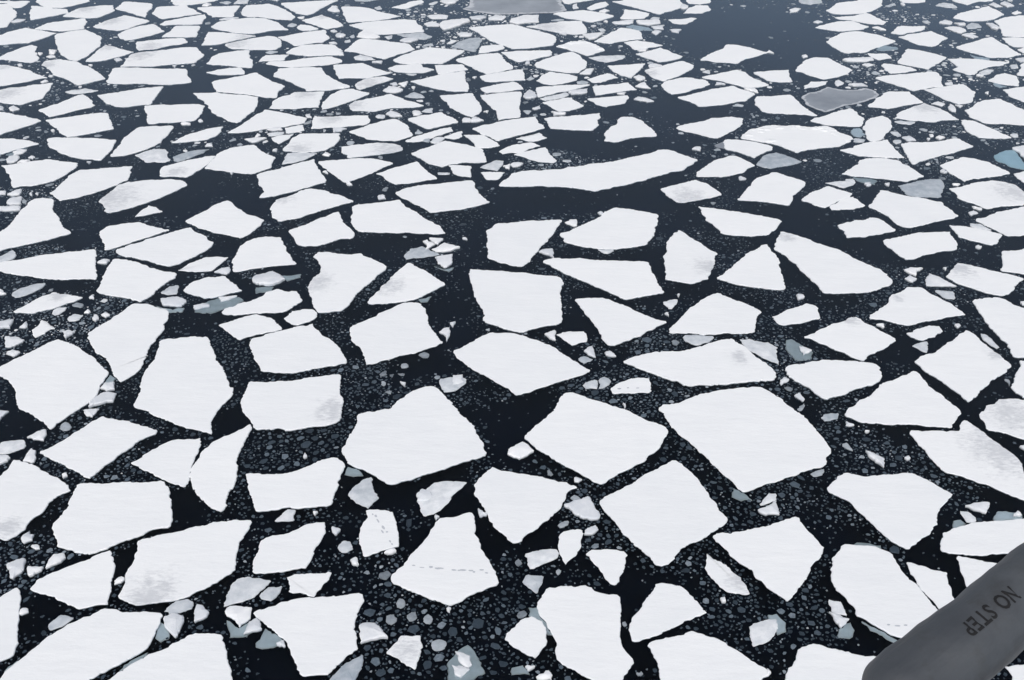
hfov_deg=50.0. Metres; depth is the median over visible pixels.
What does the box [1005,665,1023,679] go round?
ice floe
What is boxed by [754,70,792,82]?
ice floe
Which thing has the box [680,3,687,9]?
ice chunk
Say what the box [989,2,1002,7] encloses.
ice chunk
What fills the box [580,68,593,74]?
ice chunk
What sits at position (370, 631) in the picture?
ice chunk
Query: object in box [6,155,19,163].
ice chunk
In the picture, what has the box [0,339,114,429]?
ice floe
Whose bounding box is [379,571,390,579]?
grey ice piece
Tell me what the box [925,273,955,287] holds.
ice chunk
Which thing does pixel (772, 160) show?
grey ice piece
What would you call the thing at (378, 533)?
ice floe
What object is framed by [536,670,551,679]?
ice chunk
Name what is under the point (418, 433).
ice floe
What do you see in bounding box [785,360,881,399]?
ice floe
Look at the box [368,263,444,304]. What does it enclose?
ice floe
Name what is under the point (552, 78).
ice floe
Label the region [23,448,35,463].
ice chunk
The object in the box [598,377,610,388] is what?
grey ice piece
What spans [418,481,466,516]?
grey ice piece
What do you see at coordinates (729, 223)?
ice floe
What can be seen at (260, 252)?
ice floe
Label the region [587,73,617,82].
ice floe
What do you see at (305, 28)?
ice floe
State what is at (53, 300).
ice floe
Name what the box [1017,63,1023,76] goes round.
ice floe
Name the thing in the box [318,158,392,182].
ice floe
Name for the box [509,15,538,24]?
ice chunk
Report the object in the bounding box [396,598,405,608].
grey ice piece
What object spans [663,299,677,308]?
grey ice piece
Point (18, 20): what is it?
ice chunk
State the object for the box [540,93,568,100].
grey ice piece
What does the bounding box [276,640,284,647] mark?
ice chunk
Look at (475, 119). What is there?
ice chunk
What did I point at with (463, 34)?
ice chunk
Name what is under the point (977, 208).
ice chunk
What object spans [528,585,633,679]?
ice floe
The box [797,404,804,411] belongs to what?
grey ice piece
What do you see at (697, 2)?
ice floe
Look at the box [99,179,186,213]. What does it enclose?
ice floe
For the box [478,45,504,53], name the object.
ice floe
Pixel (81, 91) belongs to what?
grey ice piece
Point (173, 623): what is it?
ice chunk
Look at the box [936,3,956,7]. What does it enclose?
grey ice piece
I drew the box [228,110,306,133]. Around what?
ice floe
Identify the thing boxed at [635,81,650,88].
ice chunk
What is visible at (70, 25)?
ice floe
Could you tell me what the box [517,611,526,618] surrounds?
grey ice piece
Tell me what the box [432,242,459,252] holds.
ice chunk
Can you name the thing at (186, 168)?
ice floe
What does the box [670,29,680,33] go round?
ice chunk
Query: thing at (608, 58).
grey ice piece
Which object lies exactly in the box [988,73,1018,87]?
ice floe
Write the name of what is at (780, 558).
ice floe
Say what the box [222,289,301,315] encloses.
ice floe
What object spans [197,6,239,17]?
ice floe
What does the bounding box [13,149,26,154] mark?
ice chunk
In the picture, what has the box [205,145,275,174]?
ice floe
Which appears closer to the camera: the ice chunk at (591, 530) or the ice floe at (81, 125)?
the ice chunk at (591, 530)
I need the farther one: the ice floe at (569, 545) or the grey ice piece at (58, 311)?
the grey ice piece at (58, 311)
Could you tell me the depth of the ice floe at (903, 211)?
91.38 m
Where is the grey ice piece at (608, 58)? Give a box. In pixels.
[589,55,624,62]
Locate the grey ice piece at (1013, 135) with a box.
[1010,133,1017,137]
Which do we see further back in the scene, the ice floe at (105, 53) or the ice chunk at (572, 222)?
the ice floe at (105, 53)
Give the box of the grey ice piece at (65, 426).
[60,422,71,431]
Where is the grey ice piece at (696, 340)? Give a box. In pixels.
[683,335,713,345]
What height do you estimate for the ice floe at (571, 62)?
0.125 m
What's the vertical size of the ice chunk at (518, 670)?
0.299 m
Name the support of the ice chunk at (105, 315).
on the water
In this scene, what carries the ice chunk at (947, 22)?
on the water
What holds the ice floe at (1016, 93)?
on the water
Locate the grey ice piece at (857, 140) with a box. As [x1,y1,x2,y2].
[853,138,864,142]
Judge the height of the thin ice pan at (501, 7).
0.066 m
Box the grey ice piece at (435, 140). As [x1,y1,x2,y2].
[430,137,444,143]
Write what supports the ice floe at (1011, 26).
on the water
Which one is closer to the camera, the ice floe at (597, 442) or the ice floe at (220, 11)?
the ice floe at (597, 442)
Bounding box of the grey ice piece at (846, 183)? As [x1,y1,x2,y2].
[825,179,854,187]
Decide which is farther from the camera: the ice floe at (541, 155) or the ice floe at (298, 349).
the ice floe at (541, 155)
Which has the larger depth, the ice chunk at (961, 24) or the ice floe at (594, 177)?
the ice chunk at (961, 24)
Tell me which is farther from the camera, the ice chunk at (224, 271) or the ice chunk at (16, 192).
the ice chunk at (16, 192)
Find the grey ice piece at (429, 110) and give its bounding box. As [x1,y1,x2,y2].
[422,108,432,112]
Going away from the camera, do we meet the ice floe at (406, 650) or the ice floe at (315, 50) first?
the ice floe at (406, 650)
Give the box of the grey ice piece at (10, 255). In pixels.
[0,250,16,261]
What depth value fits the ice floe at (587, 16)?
138.57 m
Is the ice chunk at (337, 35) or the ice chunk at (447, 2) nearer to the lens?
the ice chunk at (337, 35)
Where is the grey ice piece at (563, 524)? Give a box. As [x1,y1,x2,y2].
[558,521,568,527]
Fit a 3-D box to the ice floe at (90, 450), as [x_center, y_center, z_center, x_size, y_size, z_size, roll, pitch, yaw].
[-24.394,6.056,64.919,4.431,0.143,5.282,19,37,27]
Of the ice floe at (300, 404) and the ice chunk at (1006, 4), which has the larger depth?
the ice chunk at (1006, 4)
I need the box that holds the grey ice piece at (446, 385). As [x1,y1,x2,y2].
[439,377,465,392]
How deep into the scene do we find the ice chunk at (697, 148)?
102.17 m
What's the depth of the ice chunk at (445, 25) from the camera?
135.41 m
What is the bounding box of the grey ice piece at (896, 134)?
[890,131,900,136]
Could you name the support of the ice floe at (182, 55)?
on the water
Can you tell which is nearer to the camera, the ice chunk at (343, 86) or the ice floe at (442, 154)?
the ice floe at (442, 154)
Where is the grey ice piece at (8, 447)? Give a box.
[0,440,25,454]
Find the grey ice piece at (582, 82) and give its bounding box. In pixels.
[577,81,587,84]
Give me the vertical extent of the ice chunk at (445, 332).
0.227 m
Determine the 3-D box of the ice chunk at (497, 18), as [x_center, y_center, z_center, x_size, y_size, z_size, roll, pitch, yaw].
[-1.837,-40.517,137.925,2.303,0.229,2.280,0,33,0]
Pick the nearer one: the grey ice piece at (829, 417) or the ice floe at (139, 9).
the grey ice piece at (829, 417)
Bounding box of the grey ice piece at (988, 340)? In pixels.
[981,334,998,348]
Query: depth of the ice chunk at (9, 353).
72.83 m
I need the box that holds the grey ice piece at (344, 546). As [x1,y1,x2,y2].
[338,541,352,552]
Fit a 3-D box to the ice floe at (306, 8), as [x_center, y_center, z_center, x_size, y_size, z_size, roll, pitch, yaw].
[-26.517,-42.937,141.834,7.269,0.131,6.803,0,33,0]
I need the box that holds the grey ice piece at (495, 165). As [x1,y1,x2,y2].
[480,160,503,170]
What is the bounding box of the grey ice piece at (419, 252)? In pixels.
[404,246,438,259]
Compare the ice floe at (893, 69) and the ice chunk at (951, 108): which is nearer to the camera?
the ice chunk at (951, 108)
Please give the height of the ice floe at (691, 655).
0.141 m
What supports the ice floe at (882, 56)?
on the water
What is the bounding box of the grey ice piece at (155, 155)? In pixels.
[135,149,169,162]
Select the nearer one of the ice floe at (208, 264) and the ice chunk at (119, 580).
the ice chunk at (119, 580)
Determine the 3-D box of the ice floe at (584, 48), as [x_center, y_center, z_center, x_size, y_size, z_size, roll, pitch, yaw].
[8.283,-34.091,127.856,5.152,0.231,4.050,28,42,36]
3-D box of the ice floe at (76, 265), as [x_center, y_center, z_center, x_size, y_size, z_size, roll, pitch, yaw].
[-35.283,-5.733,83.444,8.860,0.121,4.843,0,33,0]
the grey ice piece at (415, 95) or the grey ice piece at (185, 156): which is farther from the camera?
the grey ice piece at (415, 95)
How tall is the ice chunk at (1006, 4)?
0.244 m
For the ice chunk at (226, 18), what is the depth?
137.25 m
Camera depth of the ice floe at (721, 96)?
113.73 m
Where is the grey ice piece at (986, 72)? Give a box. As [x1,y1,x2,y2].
[979,69,993,74]
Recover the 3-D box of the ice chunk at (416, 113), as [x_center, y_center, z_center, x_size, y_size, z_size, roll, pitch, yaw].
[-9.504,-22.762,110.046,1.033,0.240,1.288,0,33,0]
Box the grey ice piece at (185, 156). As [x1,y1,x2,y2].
[173,149,208,161]
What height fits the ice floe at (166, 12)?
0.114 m
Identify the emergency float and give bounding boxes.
[862,543,1023,679]
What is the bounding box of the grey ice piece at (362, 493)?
[348,477,378,508]
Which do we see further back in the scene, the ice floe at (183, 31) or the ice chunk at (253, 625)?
the ice floe at (183, 31)
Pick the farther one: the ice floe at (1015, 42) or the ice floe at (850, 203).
the ice floe at (1015, 42)
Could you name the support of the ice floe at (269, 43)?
on the water
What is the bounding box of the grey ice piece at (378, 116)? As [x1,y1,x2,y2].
[376,114,384,118]
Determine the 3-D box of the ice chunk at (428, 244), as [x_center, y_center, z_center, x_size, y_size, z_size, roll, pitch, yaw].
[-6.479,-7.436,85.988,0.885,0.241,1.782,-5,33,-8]
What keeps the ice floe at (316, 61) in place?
on the water
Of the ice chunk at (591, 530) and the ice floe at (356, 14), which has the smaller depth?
the ice chunk at (591, 530)
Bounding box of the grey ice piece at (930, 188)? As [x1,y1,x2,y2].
[898,179,943,197]
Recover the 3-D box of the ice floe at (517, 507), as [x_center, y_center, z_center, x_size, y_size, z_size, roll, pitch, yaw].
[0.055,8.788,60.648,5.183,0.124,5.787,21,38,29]
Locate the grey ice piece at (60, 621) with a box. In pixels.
[48,615,72,630]
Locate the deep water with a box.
[0,0,1023,679]
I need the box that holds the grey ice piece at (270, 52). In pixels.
[265,51,277,53]
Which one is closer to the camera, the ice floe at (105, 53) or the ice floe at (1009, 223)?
the ice floe at (1009, 223)
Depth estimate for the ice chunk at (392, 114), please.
109.42 m
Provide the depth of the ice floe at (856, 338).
74.47 m
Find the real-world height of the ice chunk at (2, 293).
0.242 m
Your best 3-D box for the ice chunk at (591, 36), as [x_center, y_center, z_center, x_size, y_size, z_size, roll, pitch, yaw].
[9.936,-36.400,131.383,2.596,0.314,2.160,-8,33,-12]
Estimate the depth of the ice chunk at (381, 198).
93.17 m
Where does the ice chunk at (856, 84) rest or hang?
on the water
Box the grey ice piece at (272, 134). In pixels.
[267,132,283,136]
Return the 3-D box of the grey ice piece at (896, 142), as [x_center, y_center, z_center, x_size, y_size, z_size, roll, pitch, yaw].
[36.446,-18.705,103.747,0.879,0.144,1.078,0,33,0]
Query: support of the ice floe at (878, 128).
on the water
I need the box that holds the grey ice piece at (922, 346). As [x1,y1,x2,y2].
[912,342,927,352]
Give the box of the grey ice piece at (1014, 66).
[1009,64,1017,68]
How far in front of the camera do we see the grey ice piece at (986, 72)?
120.47 m
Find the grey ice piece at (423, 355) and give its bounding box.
[420,353,427,358]
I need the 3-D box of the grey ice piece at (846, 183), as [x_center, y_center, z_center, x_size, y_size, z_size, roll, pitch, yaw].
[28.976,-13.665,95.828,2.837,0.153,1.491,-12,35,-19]
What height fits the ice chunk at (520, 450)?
0.288 m
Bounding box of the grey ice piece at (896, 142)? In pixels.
[893,140,900,144]
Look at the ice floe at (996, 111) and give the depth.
109.94 m
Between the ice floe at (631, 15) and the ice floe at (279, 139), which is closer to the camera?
the ice floe at (279, 139)
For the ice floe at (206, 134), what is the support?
on the water
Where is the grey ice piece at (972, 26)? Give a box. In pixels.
[966,23,980,28]
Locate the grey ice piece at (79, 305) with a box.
[72,303,83,307]
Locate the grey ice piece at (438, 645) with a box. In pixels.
[431,639,446,651]
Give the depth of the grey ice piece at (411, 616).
53.27 m
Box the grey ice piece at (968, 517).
[960,511,975,522]
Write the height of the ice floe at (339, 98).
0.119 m
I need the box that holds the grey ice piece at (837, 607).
[828,600,846,615]
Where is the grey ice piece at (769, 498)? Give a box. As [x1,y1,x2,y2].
[760,493,776,505]
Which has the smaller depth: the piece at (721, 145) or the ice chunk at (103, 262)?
the ice chunk at (103, 262)
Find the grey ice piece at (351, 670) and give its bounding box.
[330,655,363,679]
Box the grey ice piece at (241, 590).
[224,577,270,606]
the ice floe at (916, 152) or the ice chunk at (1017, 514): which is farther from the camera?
the ice floe at (916, 152)
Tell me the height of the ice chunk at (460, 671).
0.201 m
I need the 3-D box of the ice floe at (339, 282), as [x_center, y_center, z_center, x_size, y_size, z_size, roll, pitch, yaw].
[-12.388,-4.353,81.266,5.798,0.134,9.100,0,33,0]
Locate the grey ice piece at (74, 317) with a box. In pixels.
[67,314,82,321]
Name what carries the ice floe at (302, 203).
on the water
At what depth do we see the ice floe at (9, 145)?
102.99 m
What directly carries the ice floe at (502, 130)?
on the water
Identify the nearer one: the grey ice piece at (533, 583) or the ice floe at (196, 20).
the grey ice piece at (533, 583)
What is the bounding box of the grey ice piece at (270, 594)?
[260,586,281,601]
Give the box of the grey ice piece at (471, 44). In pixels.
[452,38,481,51]
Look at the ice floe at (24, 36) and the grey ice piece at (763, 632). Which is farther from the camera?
the ice floe at (24, 36)
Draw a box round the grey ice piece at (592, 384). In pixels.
[583,380,597,388]
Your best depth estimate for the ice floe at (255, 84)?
116.55 m
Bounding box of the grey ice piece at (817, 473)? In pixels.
[810,469,823,476]
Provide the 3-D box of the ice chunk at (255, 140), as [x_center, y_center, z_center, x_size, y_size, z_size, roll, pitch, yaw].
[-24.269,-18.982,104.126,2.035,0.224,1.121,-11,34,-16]
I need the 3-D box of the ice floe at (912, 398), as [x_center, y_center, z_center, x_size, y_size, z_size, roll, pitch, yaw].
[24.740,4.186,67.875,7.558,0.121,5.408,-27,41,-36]
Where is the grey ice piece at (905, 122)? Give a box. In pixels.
[895,121,914,124]
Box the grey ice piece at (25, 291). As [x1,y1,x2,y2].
[12,283,44,297]
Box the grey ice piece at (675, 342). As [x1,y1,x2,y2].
[672,340,679,345]
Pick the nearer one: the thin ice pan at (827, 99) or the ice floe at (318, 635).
the ice floe at (318, 635)
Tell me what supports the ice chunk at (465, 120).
on the water
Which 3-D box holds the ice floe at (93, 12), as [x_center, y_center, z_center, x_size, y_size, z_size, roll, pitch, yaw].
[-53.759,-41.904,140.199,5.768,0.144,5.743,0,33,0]
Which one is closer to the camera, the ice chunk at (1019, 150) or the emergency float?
the emergency float
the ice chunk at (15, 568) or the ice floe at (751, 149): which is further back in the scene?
the ice floe at (751, 149)
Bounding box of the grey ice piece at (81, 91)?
[65,88,97,94]
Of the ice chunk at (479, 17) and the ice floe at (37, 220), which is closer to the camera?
the ice floe at (37, 220)
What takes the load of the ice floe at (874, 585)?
on the water
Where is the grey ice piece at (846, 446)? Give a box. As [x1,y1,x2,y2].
[842,443,852,450]
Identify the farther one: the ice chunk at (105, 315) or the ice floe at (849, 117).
the ice floe at (849, 117)
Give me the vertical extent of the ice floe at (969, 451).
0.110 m
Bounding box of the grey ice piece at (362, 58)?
[354,55,374,60]
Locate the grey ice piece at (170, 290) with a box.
[161,285,178,295]
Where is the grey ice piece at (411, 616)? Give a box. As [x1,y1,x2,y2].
[407,612,416,621]
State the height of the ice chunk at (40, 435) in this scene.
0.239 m
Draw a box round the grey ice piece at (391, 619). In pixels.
[386,614,396,624]
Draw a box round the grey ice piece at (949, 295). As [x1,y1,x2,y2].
[935,290,954,299]
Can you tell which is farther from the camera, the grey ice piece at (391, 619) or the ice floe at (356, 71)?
the ice floe at (356, 71)
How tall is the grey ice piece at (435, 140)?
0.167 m
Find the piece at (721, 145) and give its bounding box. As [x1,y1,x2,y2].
[715,142,724,148]
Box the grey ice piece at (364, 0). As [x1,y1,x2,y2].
[354,0,375,1]
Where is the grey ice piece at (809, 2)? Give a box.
[799,0,821,4]
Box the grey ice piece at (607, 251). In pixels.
[598,249,613,253]
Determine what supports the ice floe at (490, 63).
on the water
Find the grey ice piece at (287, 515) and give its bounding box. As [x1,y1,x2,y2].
[275,509,295,521]
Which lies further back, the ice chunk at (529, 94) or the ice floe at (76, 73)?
the ice floe at (76, 73)
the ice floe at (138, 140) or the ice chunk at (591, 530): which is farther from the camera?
the ice floe at (138, 140)
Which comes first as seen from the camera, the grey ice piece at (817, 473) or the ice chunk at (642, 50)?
the grey ice piece at (817, 473)
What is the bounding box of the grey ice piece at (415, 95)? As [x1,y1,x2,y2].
[405,92,424,98]
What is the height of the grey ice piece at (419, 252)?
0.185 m
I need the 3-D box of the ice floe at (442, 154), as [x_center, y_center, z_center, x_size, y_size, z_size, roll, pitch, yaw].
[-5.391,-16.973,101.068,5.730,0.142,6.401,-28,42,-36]
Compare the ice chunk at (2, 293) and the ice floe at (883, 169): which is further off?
the ice floe at (883, 169)
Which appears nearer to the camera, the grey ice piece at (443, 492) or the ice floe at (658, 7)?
the grey ice piece at (443, 492)
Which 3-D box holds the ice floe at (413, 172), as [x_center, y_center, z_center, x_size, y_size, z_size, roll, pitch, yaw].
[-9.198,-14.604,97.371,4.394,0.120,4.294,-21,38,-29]
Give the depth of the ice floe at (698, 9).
140.90 m
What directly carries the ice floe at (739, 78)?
on the water
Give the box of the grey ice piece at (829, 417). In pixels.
[821,413,838,421]
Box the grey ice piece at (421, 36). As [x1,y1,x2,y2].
[397,32,431,39]
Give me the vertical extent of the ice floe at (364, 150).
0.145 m
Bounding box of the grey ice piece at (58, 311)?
[52,307,66,315]
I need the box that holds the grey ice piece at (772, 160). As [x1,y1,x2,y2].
[756,153,800,168]
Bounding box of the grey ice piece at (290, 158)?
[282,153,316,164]
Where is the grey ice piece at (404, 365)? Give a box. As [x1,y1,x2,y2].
[401,363,407,368]
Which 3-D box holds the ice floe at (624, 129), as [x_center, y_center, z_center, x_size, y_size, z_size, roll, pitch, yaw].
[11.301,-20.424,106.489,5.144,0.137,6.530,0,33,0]
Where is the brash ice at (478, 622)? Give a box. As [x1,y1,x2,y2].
[0,0,1023,679]
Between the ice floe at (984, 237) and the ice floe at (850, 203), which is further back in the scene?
the ice floe at (850, 203)
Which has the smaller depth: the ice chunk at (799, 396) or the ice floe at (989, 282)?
the ice chunk at (799, 396)
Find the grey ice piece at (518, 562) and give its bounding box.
[515,559,521,566]
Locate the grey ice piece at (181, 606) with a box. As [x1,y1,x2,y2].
[164,599,193,613]
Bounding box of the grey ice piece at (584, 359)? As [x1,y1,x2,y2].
[579,356,592,363]
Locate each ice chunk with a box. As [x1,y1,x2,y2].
[0,205,20,211]
[0,289,5,295]
[0,319,13,328]
[0,410,8,419]
[0,454,9,464]
[5,336,24,348]
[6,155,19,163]
[6,196,22,205]
[6,349,19,357]
[6,558,25,579]
[7,189,21,196]
[9,105,19,111]
[11,19,25,22]
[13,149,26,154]
[19,322,27,328]
[19,608,28,615]
[21,531,33,544]
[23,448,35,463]
[27,429,46,441]
[27,566,43,577]
[31,544,39,550]
[45,553,65,569]
[49,49,56,54]
[63,330,74,338]
[84,409,98,417]
[88,392,116,407]
[92,314,98,321]
[97,259,109,264]
[100,382,114,391]
[101,312,109,317]
[114,576,124,584]
[161,296,185,307]
[163,613,183,638]
[181,122,190,125]
[193,297,243,313]
[194,604,208,622]
[202,3,211,6]
[214,267,230,274]
[218,295,236,302]
[219,17,238,20]
[225,606,251,627]
[243,618,261,634]
[245,137,266,143]
[252,271,300,293]
[266,127,281,131]
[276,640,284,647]
[328,6,339,12]
[331,526,340,535]
[332,127,346,132]
[335,33,345,37]
[338,83,347,88]
[350,557,358,566]
[357,29,379,38]
[359,622,387,643]
[378,195,385,199]
[383,86,402,93]
[384,548,395,555]
[386,111,401,117]
[398,81,407,87]
[400,38,417,42]
[412,110,421,115]
[416,489,431,502]
[423,240,434,248]
[424,21,438,26]
[427,14,447,19]
[429,237,442,244]
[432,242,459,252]
[434,254,453,271]
[439,18,469,30]
[439,327,449,341]
[440,0,458,4]
[447,645,484,679]
[452,374,462,384]
[452,665,469,677]
[457,32,471,37]
[462,117,470,122]
[469,15,486,20]
[470,116,483,122]
[478,508,486,517]
[488,15,506,20]
[508,442,533,459]
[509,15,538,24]
[510,162,522,167]
[511,665,534,674]
[523,89,536,99]
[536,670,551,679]
[539,248,553,257]
[545,330,555,340]
[551,111,565,115]
[564,496,599,520]
[565,219,576,227]
[568,88,587,95]
[574,477,581,482]
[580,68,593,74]
[582,32,602,39]
[584,346,595,357]
[584,525,597,535]
[599,9,608,12]
[605,351,615,357]
[612,20,652,30]
[633,75,644,81]
[634,97,653,102]
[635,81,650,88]
[636,19,659,25]
[637,48,647,51]
[648,63,661,68]
[651,25,663,29]
[652,30,660,34]
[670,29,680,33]
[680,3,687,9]
[692,146,700,151]
[715,82,724,85]
[720,597,725,603]
[740,339,778,363]
[744,88,757,93]
[758,500,779,515]
[780,377,788,385]
[785,339,812,360]
[789,8,800,12]
[794,393,804,401]
[796,294,804,300]
[829,611,853,638]
[842,57,873,62]
[846,421,853,426]
[848,83,867,86]
[862,63,874,67]
[864,182,870,186]
[865,450,884,468]
[872,26,885,30]
[876,323,883,328]
[902,136,915,141]
[904,267,922,276]
[905,275,916,282]
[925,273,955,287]
[931,102,944,106]
[935,135,944,139]
[939,20,951,25]
[945,26,965,33]
[948,104,955,112]
[954,22,965,25]
[962,33,977,38]
[965,502,989,513]
[968,210,977,215]
[972,206,981,210]
[986,23,999,30]
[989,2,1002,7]
[1000,1,1013,7]
[1012,145,1023,157]
[1013,510,1021,517]
[1015,57,1023,62]
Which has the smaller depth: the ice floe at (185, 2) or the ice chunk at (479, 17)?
the ice chunk at (479, 17)
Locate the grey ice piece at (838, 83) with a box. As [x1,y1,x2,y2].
[835,80,843,86]
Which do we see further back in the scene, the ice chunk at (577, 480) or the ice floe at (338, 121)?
the ice floe at (338, 121)
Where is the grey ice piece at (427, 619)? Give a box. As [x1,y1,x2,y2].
[423,614,432,624]
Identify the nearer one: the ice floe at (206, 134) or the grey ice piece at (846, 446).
the grey ice piece at (846, 446)
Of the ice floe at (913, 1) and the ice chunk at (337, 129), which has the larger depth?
the ice floe at (913, 1)
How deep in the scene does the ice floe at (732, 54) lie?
125.58 m
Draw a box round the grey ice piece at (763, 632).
[749,614,785,646]
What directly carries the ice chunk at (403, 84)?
on the water
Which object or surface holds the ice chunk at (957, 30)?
on the water
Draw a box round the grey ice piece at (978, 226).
[970,223,990,230]
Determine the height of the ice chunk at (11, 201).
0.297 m
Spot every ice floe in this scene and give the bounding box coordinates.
[0,1,29,8]
[0,4,16,27]
[0,28,56,45]
[0,45,39,62]
[0,65,46,86]
[0,83,52,105]
[0,112,40,135]
[0,138,38,155]
[0,198,70,251]
[0,249,96,280]
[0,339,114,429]
[0,460,70,540]
[0,588,20,661]
[0,608,169,679]
[2,159,77,187]
[14,292,82,313]
[29,6,68,20]
[30,550,115,609]
[32,320,54,337]
[35,18,86,31]
[36,0,89,7]
[38,94,94,116]
[40,416,156,478]
[42,59,104,85]
[46,113,113,137]
[47,137,115,160]
[50,166,131,200]
[52,481,172,554]
[55,29,101,61]
[63,5,114,18]
[86,45,133,61]
[87,303,184,381]
[93,15,148,30]
[96,259,176,302]
[97,86,162,107]
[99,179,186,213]
[99,222,168,250]
[106,67,191,84]
[109,633,232,679]
[110,125,173,156]
[115,2,152,17]
[116,227,213,266]
[118,24,164,40]
[118,520,251,605]
[120,47,203,66]
[131,438,200,487]
[134,336,232,434]
[135,206,161,216]
[136,38,187,50]
[144,104,204,124]
[152,5,201,18]
[160,14,205,25]
[160,156,215,177]
[162,26,199,37]
[171,0,217,5]
[171,126,222,143]
[178,257,227,272]
[183,276,241,298]
[186,201,263,238]
[189,424,251,511]
[193,92,257,123]
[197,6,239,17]
[202,32,255,45]
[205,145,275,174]
[206,50,252,67]
[206,67,244,75]
[211,18,287,34]
[212,73,284,98]
[219,314,281,340]
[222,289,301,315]
[225,36,281,50]
[227,593,363,676]
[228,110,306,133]
[232,236,296,272]
[240,374,343,431]
[241,4,294,20]
[246,457,344,511]
[249,324,346,373]
[252,522,325,573]
[257,159,325,198]
[259,54,288,61]
[266,56,341,67]
[270,91,323,109]
[270,189,352,221]
[272,134,292,143]
[273,67,349,91]
[278,30,329,45]
[281,0,337,15]
[283,133,339,152]
[284,309,316,325]
[285,125,303,133]
[286,44,342,56]
[287,572,330,596]
[289,212,354,246]
[297,25,317,30]
[302,15,342,29]
[307,252,385,312]
[311,115,369,128]
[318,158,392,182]
[321,89,368,109]
[333,63,392,78]
[341,6,400,22]
[341,143,402,158]
[341,386,486,484]
[344,39,414,59]
[349,19,423,34]
[349,94,423,111]
[349,119,412,141]
[350,296,442,364]
[351,200,444,234]
[355,76,392,89]
[359,509,398,556]
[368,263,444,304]
[377,161,436,184]
[387,635,422,669]
[388,64,433,73]
[391,512,498,605]
[392,0,423,9]
[393,47,464,64]
[395,180,489,212]
[405,127,452,142]
[408,112,457,129]
[411,71,468,91]
[411,141,486,167]
[435,64,467,74]
[440,93,481,117]
[444,131,462,139]
[449,165,471,177]
[453,332,589,395]
[456,53,512,73]
[464,135,499,148]
[469,24,555,49]
[469,269,563,332]
[473,117,543,141]
[474,467,576,543]
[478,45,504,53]
[480,69,524,82]
[480,82,522,93]
[480,92,521,120]
[481,172,504,180]
[486,220,561,266]
[499,142,539,154]
[499,149,697,191]
[501,50,551,62]
[505,616,546,657]
[514,147,556,163]
[516,133,546,141]
[524,392,667,484]
[526,21,586,34]
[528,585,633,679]
[534,52,586,73]
[536,72,576,85]
[536,84,589,97]
[543,98,583,111]
[543,258,663,299]
[544,113,600,130]
[553,10,613,22]
[556,40,604,55]
[557,331,586,345]
[558,529,583,563]
[560,208,658,249]
[561,0,592,4]
[575,298,665,345]
[586,549,627,585]
[587,2,608,10]
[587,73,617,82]
[588,95,628,107]
[592,82,636,95]
[594,28,642,43]
[599,460,727,566]
[604,117,656,142]
[607,63,644,78]
[611,378,650,394]
[612,0,681,14]
[620,9,648,19]
[623,339,775,386]
[624,40,662,49]
[629,583,705,641]
[636,48,682,62]
[645,61,693,81]
[648,631,769,679]
[659,387,830,500]
[661,77,709,94]
[661,180,720,202]
[663,230,716,284]
[668,18,696,24]
[669,293,760,335]
[676,117,742,138]
[678,86,754,106]
[683,5,710,13]
[686,0,710,4]
[696,156,754,177]
[698,206,781,236]
[701,44,766,63]
[702,70,768,87]
[705,554,749,594]
[713,517,823,601]
[717,244,784,290]
[723,139,772,157]
[737,172,805,205]
[741,125,852,152]
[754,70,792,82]
[754,95,816,116]
[772,303,819,325]
[774,232,892,293]
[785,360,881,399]
[785,644,875,679]
[795,57,851,79]
[801,186,851,208]
[804,81,827,88]
[804,317,895,360]
[810,108,863,126]
[815,21,868,31]
[826,0,882,14]
[826,31,897,53]
[827,473,951,549]
[830,197,864,210]
[830,543,936,642]
[835,13,885,24]
[838,218,894,237]
[840,140,903,158]
[842,158,923,184]
[845,371,960,428]
[851,116,891,141]
[868,53,891,60]
[868,91,922,108]
[868,190,957,227]
[869,287,964,325]
[876,71,942,91]
[881,63,916,73]
[883,232,957,259]
[891,26,924,34]
[895,103,958,122]
[897,49,945,69]
[899,0,924,3]
[899,31,947,46]
[901,138,972,164]
[906,325,942,340]
[906,562,953,608]
[910,420,1023,500]
[915,330,1010,402]
[924,84,974,104]
[940,157,1009,181]
[940,511,1023,556]
[946,263,1023,296]
[948,58,1008,75]
[949,180,1023,209]
[949,225,1001,245]
[952,0,992,5]
[953,6,1003,21]
[956,37,1020,59]
[956,556,996,586]
[961,120,1010,139]
[965,99,1023,125]
[972,297,1023,358]
[976,207,1023,236]
[979,399,1023,439]
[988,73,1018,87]
[994,15,1023,37]
[994,150,1023,182]
[1000,249,1023,274]
[1002,37,1023,47]
[1003,87,1023,102]
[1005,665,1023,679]
[1011,360,1023,398]
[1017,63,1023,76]
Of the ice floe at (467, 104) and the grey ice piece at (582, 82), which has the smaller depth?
the ice floe at (467, 104)
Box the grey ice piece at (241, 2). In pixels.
[234,0,248,3]
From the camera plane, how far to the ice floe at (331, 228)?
87.78 m
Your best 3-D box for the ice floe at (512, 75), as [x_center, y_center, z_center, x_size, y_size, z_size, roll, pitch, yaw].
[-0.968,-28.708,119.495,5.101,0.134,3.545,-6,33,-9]
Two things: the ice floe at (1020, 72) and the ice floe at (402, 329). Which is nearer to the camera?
the ice floe at (402, 329)
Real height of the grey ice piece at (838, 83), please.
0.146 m
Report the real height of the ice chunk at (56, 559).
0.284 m
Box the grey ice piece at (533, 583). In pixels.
[523,575,542,593]
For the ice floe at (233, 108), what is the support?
on the water
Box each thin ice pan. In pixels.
[463,0,566,14]
[801,87,878,111]
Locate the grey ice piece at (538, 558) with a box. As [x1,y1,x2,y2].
[525,549,558,568]
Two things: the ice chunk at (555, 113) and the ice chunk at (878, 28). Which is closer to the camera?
the ice chunk at (555, 113)

